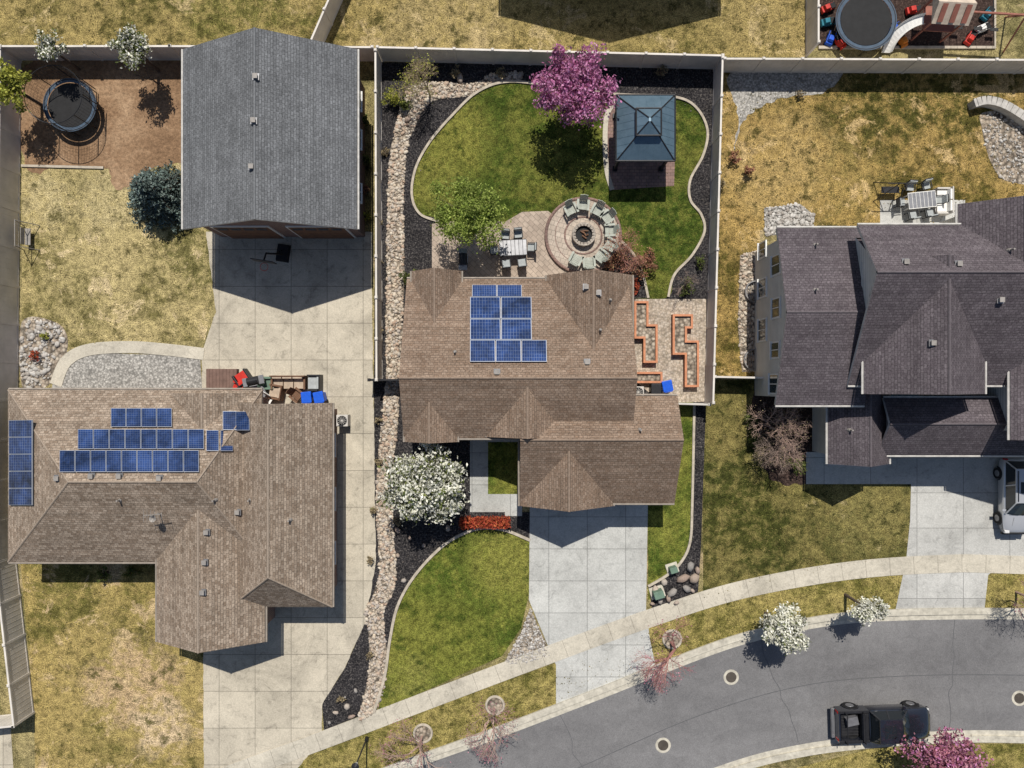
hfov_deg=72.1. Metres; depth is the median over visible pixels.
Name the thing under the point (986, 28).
ride on toy
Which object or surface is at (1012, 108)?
retaining wall caps
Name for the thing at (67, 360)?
curved path
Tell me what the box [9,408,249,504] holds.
solar panels
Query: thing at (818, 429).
wall
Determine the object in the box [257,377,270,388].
adirondack chair
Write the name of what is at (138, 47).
white blossom tree
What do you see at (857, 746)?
kerb
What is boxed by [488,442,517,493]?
entry lawn
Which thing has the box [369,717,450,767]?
young street tree
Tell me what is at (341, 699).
shrub
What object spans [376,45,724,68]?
vinyl fence
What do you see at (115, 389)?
gutter
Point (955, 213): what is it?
gutter
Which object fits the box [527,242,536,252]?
chair
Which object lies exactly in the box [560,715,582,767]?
tar crack
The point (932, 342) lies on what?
roof vents
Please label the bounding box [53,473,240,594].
roof vents
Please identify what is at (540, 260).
paver patio
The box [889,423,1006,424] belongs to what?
ridge cap
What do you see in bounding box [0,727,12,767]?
corner path
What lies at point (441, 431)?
roof
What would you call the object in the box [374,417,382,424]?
shrub
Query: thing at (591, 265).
adirondack chair
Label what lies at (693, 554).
side mulch
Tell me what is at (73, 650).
turf left front
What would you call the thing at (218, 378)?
wood deck
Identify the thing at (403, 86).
bare shrub
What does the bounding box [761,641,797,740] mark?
tar crack
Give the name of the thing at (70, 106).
trampoline
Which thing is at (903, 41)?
ride on toy
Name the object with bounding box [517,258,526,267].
chair
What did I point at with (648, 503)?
gutter
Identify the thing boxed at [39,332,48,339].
shrub
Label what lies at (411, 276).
gutter
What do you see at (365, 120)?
shrub
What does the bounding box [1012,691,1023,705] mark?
manhole cover
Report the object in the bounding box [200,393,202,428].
ridge cap
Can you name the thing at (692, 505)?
side edging
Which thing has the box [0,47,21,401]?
vinyl fence
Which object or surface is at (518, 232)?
chair
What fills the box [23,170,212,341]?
turf left back
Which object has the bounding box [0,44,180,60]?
vinyl fence
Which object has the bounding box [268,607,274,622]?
wall
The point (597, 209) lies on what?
adirondack chair
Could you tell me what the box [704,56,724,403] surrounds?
vinyl fence
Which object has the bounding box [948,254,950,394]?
ridge cap
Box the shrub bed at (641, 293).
[602,244,646,297]
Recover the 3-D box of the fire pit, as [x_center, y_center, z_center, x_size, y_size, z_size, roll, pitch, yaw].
[4.438,-9.250,43.627,1.460,0.425,1.460,0,90,0]
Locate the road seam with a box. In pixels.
[578,674,1023,767]
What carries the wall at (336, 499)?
on the driveway at (307, 307)
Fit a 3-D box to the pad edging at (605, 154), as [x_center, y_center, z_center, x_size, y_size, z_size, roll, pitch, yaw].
[6.094,-15.007,43.955,0.954,0.050,5.839,4,90,0]
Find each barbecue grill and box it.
[242,375,264,386]
[459,249,467,269]
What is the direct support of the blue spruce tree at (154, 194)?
on the back lawn at (80, 219)
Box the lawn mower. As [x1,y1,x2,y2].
[232,368,252,387]
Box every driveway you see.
[202,232,375,767]
[529,505,654,703]
[896,457,1023,608]
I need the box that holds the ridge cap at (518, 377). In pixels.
[399,377,637,378]
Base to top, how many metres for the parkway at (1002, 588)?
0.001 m
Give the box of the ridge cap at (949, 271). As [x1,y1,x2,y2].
[876,271,1023,272]
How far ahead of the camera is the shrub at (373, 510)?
43.59 m
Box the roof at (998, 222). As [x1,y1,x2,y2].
[957,196,1022,260]
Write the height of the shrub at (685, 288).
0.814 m
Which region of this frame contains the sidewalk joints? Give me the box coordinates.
[247,555,937,767]
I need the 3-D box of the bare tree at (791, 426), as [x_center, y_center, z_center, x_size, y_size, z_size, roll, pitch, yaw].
[15.635,2.970,41.990,3.953,4.120,4.582,0,90,0]
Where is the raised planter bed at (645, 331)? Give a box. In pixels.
[634,301,657,362]
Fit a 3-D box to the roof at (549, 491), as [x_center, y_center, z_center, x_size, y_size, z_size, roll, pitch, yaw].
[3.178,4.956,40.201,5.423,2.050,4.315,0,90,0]
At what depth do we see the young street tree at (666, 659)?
41.09 m
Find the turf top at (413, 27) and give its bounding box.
[4,0,803,53]
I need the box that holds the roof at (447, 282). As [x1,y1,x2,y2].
[412,268,460,319]
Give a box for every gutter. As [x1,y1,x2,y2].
[8,388,262,563]
[155,559,267,641]
[332,403,334,606]
[407,277,544,439]
[410,271,462,281]
[518,440,614,505]
[545,275,633,331]
[613,394,676,504]
[775,226,864,406]
[825,394,890,463]
[847,223,1006,386]
[861,262,986,393]
[883,396,1023,456]
[891,394,918,395]
[955,204,956,222]
[1007,371,1008,439]
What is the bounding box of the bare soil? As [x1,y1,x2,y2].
[20,60,180,189]
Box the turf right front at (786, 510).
[704,382,903,597]
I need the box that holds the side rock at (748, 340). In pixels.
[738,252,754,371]
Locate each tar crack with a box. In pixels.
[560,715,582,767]
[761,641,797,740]
[948,621,954,727]
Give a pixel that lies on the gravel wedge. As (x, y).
(530, 623)
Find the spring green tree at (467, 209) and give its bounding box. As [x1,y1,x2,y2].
[430,172,511,253]
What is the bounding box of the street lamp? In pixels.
[351,736,368,767]
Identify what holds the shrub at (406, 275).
on the mulch bed at (686, 84)
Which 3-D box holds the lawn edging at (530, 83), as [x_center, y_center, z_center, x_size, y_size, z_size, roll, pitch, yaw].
[3.726,-13.740,43.945,18.514,0.110,12.116,18,90,0]
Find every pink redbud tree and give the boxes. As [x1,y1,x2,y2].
[529,40,622,128]
[894,726,993,767]
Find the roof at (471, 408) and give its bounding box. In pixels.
[399,279,636,437]
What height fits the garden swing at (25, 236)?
1.562 m
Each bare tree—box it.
[133,66,158,84]
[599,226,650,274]
[743,400,811,474]
[753,429,802,474]
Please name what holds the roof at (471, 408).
on the wall
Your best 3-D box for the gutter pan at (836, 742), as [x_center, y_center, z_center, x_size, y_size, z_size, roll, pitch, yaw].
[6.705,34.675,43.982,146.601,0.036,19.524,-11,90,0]
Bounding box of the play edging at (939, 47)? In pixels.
[818,0,995,48]
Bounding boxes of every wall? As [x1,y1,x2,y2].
[263,397,271,403]
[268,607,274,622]
[335,409,336,585]
[755,241,784,396]
[812,407,824,453]
[855,238,874,306]
[940,217,954,222]
[954,387,1006,430]
[967,100,1023,127]
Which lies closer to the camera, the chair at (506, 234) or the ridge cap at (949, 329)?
the ridge cap at (949, 329)
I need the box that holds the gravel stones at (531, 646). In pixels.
[506,608,549,663]
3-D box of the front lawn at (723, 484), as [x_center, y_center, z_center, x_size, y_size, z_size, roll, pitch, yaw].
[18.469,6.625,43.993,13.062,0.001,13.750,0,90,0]
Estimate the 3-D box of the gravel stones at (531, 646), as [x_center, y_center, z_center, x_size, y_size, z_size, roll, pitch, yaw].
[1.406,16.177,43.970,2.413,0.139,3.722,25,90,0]
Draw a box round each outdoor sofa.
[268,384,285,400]
[269,375,307,389]
[307,375,322,390]
[932,186,953,215]
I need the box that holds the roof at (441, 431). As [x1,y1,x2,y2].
[405,405,456,442]
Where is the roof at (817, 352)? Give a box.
[774,228,865,404]
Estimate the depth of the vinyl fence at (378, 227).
42.81 m
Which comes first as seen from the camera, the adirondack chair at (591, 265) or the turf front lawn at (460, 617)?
the adirondack chair at (591, 265)
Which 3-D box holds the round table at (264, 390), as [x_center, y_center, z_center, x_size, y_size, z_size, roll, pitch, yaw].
[-15.625,0.562,43.610,1.000,0.740,1.000,0,90,0]
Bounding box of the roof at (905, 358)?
[863,255,984,394]
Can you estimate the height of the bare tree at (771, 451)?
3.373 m
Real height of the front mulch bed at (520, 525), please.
0.001 m
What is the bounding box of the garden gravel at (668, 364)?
[634,299,705,401]
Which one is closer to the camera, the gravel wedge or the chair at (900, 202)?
the chair at (900, 202)
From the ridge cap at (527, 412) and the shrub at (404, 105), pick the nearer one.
the ridge cap at (527, 412)
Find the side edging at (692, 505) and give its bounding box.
[648,405,695,586]
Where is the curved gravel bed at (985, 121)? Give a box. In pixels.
[980,111,1023,183]
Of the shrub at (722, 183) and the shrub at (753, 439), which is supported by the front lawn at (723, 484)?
the shrub at (753, 439)
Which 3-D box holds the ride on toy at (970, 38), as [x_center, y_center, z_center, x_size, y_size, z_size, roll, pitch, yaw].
[28.502,-21.502,43.728,0.520,0.516,0.894,33,90,0]
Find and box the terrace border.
[544,197,621,271]
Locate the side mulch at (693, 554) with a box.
[648,402,705,607]
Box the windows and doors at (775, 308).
[757,240,780,394]
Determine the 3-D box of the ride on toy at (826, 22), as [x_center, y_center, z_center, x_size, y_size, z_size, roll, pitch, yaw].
[19.628,-22.501,43.728,0.894,0.516,0.520,-11,90,0]
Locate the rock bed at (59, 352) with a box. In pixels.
[19,317,67,387]
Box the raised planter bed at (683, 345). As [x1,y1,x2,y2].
[671,314,698,386]
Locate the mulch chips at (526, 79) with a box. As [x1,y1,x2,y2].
[404,67,710,293]
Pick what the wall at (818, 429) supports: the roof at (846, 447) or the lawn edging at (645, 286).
the roof at (846, 447)
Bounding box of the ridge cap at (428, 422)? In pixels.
[428,402,429,442]
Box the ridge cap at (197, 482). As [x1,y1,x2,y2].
[7,389,262,562]
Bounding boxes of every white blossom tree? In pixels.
[33,28,80,70]
[104,21,159,72]
[370,443,469,526]
[758,601,811,655]
[844,592,890,626]
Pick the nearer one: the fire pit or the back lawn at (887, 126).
the fire pit
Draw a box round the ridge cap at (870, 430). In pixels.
[870,394,871,466]
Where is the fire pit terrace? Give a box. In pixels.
[548,200,618,270]
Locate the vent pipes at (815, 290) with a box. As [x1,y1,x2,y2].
[813,243,1015,431]
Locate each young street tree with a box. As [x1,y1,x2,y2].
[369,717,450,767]
[459,696,518,767]
[631,613,695,693]
[1011,580,1023,617]
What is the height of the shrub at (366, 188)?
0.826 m
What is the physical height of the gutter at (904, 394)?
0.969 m
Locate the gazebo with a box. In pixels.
[612,94,675,170]
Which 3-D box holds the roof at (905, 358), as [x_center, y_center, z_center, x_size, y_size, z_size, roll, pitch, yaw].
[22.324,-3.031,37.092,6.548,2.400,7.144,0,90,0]
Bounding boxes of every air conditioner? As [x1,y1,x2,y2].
[336,414,349,425]
[636,386,643,393]
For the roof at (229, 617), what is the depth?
39.85 m
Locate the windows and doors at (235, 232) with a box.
[209,91,362,238]
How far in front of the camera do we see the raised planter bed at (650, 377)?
43.72 m
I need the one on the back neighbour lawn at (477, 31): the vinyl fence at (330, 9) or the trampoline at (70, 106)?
the vinyl fence at (330, 9)
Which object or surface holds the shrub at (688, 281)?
on the mulch bed at (686, 84)
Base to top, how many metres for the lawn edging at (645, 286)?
0.110 m
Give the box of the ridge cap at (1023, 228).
[1023,196,1023,260]
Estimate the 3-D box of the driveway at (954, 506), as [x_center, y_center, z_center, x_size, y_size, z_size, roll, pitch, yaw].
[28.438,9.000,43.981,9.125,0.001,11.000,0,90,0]
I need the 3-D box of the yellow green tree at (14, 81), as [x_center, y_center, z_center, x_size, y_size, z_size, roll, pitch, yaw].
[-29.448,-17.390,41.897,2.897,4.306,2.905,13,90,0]
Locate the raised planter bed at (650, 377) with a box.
[637,372,662,382]
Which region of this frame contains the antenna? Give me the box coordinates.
[143,509,161,521]
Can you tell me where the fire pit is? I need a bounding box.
[572,222,595,246]
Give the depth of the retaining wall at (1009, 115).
43.76 m
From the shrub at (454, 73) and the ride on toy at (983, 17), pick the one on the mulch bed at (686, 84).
the shrub at (454, 73)
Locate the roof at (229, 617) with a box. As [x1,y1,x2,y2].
[157,511,264,652]
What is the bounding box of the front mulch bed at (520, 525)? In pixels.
[456,512,529,537]
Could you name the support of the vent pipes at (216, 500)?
on the roof at (300, 483)
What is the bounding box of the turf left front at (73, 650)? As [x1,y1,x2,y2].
[25,565,153,767]
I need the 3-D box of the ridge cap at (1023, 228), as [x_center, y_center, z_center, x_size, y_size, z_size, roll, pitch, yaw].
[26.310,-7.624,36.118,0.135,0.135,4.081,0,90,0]
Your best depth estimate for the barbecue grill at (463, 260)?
42.88 m
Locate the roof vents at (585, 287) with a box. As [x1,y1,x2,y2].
[494,284,600,373]
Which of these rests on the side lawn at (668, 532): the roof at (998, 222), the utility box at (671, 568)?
the utility box at (671, 568)
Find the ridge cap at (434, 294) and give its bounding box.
[433,267,434,322]
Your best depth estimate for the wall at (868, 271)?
37.78 m
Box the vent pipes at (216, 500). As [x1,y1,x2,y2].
[116,498,292,521]
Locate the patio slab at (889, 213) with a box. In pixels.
[880,200,964,222]
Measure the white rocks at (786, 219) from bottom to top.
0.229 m
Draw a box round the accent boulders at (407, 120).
[328,71,523,724]
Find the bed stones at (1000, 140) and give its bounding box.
[981,111,1023,183]
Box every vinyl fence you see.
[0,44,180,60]
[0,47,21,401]
[0,399,34,727]
[0,711,34,727]
[168,44,373,60]
[311,0,342,41]
[374,48,382,380]
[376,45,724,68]
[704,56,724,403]
[723,57,1023,73]
[805,0,820,56]
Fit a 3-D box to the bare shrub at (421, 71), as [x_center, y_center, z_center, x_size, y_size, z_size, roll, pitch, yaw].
[-5.553,-18.073,42.124,2.820,3.851,3.121,0,90,0]
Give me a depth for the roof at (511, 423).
38.85 m
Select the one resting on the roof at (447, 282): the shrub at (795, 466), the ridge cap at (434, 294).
the ridge cap at (434, 294)
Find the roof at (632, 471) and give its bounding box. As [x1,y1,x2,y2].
[520,396,683,502]
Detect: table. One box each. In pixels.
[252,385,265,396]
[499,239,526,256]
[903,190,936,210]
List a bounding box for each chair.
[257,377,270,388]
[286,387,301,402]
[489,245,498,255]
[501,228,509,239]
[501,259,510,268]
[513,227,522,238]
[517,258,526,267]
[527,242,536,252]
[563,198,578,216]
[568,251,583,266]
[577,194,589,211]
[583,256,595,268]
[590,200,605,217]
[594,247,609,263]
[599,207,616,224]
[602,236,619,252]
[604,223,619,236]
[893,197,906,207]
[901,179,918,192]
[904,210,921,221]
[917,177,933,191]
[922,207,937,218]
[936,194,948,203]
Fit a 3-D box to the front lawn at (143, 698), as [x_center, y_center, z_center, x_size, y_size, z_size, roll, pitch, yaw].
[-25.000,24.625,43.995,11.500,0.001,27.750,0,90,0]
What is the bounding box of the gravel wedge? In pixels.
[504,610,546,661]
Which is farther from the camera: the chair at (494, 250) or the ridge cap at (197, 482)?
the chair at (494, 250)
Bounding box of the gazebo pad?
[608,108,674,189]
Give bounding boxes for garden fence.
[678,402,710,405]
[715,375,763,378]
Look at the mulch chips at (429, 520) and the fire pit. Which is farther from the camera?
the mulch chips at (429, 520)
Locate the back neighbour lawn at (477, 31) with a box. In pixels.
[0,0,805,56]
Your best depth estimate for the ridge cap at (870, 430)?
39.35 m
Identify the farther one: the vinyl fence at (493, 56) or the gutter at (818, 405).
the vinyl fence at (493, 56)
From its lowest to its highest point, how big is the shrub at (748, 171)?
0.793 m
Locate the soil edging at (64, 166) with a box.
[21,164,103,168]
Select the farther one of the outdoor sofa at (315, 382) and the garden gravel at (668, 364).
the garden gravel at (668, 364)
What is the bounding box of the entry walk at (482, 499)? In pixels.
[470,440,521,515]
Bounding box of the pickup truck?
[830,700,930,746]
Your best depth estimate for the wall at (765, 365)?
41.77 m
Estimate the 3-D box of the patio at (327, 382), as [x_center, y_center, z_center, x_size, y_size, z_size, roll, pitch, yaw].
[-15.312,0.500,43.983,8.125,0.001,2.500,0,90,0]
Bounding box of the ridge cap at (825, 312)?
[786,311,864,312]
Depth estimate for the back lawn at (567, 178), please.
43.98 m
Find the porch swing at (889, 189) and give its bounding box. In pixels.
[873,182,917,201]
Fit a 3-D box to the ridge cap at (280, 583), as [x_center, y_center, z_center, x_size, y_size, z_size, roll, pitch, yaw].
[-13.437,7.064,39.868,6.021,2.319,11.917,0,90,0]
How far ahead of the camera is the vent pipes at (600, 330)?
39.08 m
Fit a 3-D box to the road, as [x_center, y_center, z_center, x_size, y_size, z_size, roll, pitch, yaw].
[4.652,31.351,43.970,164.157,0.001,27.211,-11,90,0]
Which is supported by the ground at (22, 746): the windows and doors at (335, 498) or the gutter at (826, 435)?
the windows and doors at (335, 498)
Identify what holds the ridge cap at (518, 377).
on the roof at (471, 408)
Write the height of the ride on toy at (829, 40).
0.516 m
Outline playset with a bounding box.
[881,0,1023,52]
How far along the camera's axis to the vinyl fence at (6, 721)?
42.96 m
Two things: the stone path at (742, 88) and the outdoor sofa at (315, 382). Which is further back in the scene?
the stone path at (742, 88)
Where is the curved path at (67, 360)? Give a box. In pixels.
[50,341,204,386]
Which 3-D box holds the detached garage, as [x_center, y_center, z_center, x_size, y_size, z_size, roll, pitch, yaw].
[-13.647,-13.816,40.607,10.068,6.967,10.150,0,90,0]
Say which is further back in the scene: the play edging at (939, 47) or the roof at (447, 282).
the play edging at (939, 47)
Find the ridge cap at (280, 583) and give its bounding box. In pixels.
[241,404,332,607]
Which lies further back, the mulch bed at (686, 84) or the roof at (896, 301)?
the mulch bed at (686, 84)
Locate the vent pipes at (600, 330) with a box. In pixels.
[453,298,641,430]
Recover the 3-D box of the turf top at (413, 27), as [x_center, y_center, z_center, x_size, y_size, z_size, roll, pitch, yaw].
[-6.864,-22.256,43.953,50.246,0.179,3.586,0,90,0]
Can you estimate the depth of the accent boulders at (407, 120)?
43.84 m
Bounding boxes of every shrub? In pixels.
[28,350,39,361]
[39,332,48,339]
[96,564,110,583]
[119,564,140,577]
[336,696,346,701]
[362,114,370,126]
[363,184,369,194]
[363,210,370,220]
[365,651,372,659]
[366,556,374,564]
[369,507,377,514]
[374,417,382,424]
[374,459,382,465]
[381,86,399,105]
[381,147,389,155]
[387,67,419,103]
[393,53,437,103]
[393,517,403,526]
[398,93,412,110]
[398,269,414,282]
[450,64,459,77]
[496,66,506,78]
[603,258,619,270]
[611,248,632,269]
[617,255,657,279]
[634,278,640,293]
[643,247,655,260]
[654,64,668,76]
[676,271,698,294]
[679,276,694,296]
[695,254,704,270]
[720,178,727,190]
[726,150,742,163]
[744,165,755,176]
[744,413,757,426]
[748,429,763,449]
[749,430,788,470]
[786,455,807,475]
[795,90,806,97]
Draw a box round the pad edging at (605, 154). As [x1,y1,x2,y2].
[603,101,614,189]
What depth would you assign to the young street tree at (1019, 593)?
41.59 m
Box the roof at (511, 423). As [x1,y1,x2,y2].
[487,391,554,438]
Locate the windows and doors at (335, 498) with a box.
[335,433,335,564]
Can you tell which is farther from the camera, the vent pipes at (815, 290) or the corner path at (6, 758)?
the corner path at (6, 758)
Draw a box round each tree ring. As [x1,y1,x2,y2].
[413,723,432,742]
[485,695,504,714]
[662,629,681,648]
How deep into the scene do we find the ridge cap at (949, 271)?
35.67 m
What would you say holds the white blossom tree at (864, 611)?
on the parkway at (1002, 588)
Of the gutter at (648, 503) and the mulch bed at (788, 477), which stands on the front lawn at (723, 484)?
the mulch bed at (788, 477)
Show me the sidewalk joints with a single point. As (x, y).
(590, 647)
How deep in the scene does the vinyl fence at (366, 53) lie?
42.55 m
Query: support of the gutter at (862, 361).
attached to the roof at (905, 358)
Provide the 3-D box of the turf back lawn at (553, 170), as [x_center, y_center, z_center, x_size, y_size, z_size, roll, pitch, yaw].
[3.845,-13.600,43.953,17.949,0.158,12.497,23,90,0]
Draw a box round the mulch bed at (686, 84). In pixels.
[322,62,712,729]
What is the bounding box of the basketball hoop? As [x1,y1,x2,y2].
[250,244,290,270]
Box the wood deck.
[206,369,238,387]
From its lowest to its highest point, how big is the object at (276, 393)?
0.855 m
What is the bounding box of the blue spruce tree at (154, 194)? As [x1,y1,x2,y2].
[126,159,182,234]
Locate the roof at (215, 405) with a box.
[170,393,249,427]
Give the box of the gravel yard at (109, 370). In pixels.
[52,353,201,387]
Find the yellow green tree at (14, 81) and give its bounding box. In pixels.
[0,56,42,114]
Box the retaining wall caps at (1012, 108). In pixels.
[973,96,1023,120]
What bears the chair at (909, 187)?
on the back lawn at (887, 126)
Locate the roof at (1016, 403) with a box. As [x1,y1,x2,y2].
[1009,363,1023,439]
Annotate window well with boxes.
[743,349,754,370]
[744,281,755,302]
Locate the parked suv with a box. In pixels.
[993,458,1023,533]
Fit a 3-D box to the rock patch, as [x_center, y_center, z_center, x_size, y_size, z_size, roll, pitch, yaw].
[17.312,-10.284,43.989,3.163,0.001,1.807,-5,90,0]
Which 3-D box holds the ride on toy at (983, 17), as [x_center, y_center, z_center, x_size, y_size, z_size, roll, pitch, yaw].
[29.564,-23.002,43.728,0.520,0.516,0.894,38,90,0]
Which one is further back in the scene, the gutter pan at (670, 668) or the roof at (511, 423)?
the gutter pan at (670, 668)
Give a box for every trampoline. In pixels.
[24,65,103,136]
[830,0,896,56]
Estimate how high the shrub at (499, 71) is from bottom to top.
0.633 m
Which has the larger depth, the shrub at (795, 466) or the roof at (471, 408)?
the shrub at (795, 466)
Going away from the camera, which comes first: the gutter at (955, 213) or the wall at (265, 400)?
the gutter at (955, 213)
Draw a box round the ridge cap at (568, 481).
[568,451,569,511]
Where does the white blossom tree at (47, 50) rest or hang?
on the bare soil
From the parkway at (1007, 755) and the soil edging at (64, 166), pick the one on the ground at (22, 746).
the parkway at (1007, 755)
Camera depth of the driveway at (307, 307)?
43.99 m
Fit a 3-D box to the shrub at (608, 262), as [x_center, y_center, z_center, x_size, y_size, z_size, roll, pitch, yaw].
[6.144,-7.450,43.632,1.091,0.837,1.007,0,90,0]
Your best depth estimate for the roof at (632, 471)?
39.47 m
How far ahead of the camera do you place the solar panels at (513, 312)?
39.46 m
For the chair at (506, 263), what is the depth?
43.45 m
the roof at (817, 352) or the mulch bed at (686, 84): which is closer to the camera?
the roof at (817, 352)
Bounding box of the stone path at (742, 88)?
[727,73,842,149]
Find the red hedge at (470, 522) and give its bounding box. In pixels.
[458,515,510,529]
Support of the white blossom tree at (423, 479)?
on the mulch bed at (686, 84)
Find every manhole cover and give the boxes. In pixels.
[655,738,670,752]
[723,670,738,684]
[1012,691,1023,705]
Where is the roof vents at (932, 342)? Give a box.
[902,258,1004,345]
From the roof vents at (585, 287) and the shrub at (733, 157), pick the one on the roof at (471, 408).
the roof vents at (585, 287)
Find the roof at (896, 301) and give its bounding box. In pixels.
[847,225,1023,384]
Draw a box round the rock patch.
[764,204,812,235]
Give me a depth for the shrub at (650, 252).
43.48 m
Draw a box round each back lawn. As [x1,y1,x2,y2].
[22,64,213,347]
[413,83,705,298]
[413,91,705,297]
[715,72,1023,376]
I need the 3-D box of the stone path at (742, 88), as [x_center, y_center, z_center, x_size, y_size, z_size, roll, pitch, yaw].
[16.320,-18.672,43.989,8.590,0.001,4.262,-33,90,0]
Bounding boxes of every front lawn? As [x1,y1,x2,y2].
[21,564,203,767]
[379,530,529,708]
[385,530,527,705]
[703,380,910,590]
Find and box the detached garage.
[181,27,364,238]
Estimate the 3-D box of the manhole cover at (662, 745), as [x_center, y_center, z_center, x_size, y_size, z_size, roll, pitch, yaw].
[9.438,22.562,43.959,0.960,0.022,0.960,0,90,0]
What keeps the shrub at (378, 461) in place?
on the mulch bed at (686, 84)
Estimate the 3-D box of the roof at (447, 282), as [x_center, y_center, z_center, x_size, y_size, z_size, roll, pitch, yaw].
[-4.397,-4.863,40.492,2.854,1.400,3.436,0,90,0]
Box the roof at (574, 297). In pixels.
[547,269,631,346]
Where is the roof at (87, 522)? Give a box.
[8,390,262,561]
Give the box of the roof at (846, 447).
[828,394,888,466]
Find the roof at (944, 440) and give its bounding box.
[882,398,1023,454]
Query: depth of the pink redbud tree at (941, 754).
40.35 m
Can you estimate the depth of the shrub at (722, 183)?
43.45 m
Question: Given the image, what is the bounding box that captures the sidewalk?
[222,554,1023,767]
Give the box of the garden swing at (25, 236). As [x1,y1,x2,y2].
[14,219,39,250]
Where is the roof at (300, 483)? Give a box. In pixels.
[236,403,331,606]
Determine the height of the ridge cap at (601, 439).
0.135 m
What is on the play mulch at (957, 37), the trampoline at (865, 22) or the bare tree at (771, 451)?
the trampoline at (865, 22)
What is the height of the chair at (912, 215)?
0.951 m
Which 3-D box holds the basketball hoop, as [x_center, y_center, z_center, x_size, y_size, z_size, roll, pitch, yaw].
[-14.346,-7.655,42.230,1.300,3.490,2.145,9,90,0]
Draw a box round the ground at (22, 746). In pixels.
[0,0,1023,767]
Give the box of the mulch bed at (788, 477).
[751,384,814,485]
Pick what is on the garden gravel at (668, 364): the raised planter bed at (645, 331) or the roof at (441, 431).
the raised planter bed at (645, 331)
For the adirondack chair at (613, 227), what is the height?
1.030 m
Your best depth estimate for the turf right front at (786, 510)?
43.96 m
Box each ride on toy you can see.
[820,2,835,14]
[820,17,835,28]
[824,30,836,46]
[833,34,846,50]
[898,35,907,48]
[905,5,920,16]
[962,30,977,46]
[975,22,990,34]
[979,6,994,21]
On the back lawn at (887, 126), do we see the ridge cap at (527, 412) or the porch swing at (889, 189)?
the porch swing at (889, 189)
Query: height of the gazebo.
3.987 m
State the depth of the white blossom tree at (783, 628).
40.58 m
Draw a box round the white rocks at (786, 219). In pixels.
[763,202,815,236]
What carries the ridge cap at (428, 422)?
on the roof at (441, 431)
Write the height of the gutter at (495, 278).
1.316 m
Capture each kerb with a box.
[383,608,1023,767]
[732,735,1023,767]
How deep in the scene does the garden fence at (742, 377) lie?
42.48 m
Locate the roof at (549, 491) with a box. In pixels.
[520,453,612,511]
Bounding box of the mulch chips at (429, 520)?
[397,445,467,597]
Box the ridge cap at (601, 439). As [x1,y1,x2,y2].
[520,439,683,440]
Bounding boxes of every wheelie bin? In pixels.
[301,391,313,402]
[313,391,328,402]
[648,384,660,393]
[660,380,673,392]
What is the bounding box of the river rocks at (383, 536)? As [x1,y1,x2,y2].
[357,70,521,720]
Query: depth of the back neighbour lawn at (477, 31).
44.00 m
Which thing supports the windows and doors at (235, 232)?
in the detached garage
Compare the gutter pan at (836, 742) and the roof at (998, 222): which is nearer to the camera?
the roof at (998, 222)
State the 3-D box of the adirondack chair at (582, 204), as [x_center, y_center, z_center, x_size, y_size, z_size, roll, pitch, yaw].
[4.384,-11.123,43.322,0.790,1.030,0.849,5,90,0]
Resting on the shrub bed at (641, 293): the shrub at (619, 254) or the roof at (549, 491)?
the shrub at (619, 254)
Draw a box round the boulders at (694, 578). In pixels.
[650,561,699,604]
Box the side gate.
[367,378,398,380]
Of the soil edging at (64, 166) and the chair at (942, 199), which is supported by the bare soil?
the soil edging at (64, 166)
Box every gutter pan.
[403,615,1023,767]
[715,730,1023,767]
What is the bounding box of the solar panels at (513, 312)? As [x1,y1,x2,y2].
[470,285,546,361]
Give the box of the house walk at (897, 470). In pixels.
[806,452,911,483]
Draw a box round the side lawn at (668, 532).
[648,402,692,599]
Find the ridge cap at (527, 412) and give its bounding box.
[526,387,528,438]
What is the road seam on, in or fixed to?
on the road
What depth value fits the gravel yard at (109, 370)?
43.99 m
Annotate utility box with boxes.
[649,584,665,599]
[665,562,678,573]
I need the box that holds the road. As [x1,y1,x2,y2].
[419,619,1023,767]
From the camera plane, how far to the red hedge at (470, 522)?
43.30 m
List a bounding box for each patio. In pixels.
[202,372,331,403]
[432,211,568,276]
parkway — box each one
[298,573,1023,767]
[339,579,894,766]
[798,744,1023,767]
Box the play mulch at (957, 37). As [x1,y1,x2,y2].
[818,0,992,45]
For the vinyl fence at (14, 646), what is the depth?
42.92 m
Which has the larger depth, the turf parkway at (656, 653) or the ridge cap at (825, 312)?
the turf parkway at (656, 653)
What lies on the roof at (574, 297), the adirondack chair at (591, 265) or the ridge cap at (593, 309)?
the ridge cap at (593, 309)
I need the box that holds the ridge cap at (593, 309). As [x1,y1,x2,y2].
[592,269,594,350]
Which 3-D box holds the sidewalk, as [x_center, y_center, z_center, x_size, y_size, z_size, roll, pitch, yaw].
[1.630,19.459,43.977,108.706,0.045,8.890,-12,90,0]
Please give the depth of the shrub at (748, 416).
43.50 m
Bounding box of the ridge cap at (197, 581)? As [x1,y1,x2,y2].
[197,510,198,652]
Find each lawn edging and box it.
[372,527,529,712]
[410,80,708,296]
[621,240,649,297]
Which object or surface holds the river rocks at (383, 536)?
on the mulch bed at (686, 84)
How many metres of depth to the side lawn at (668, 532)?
43.99 m

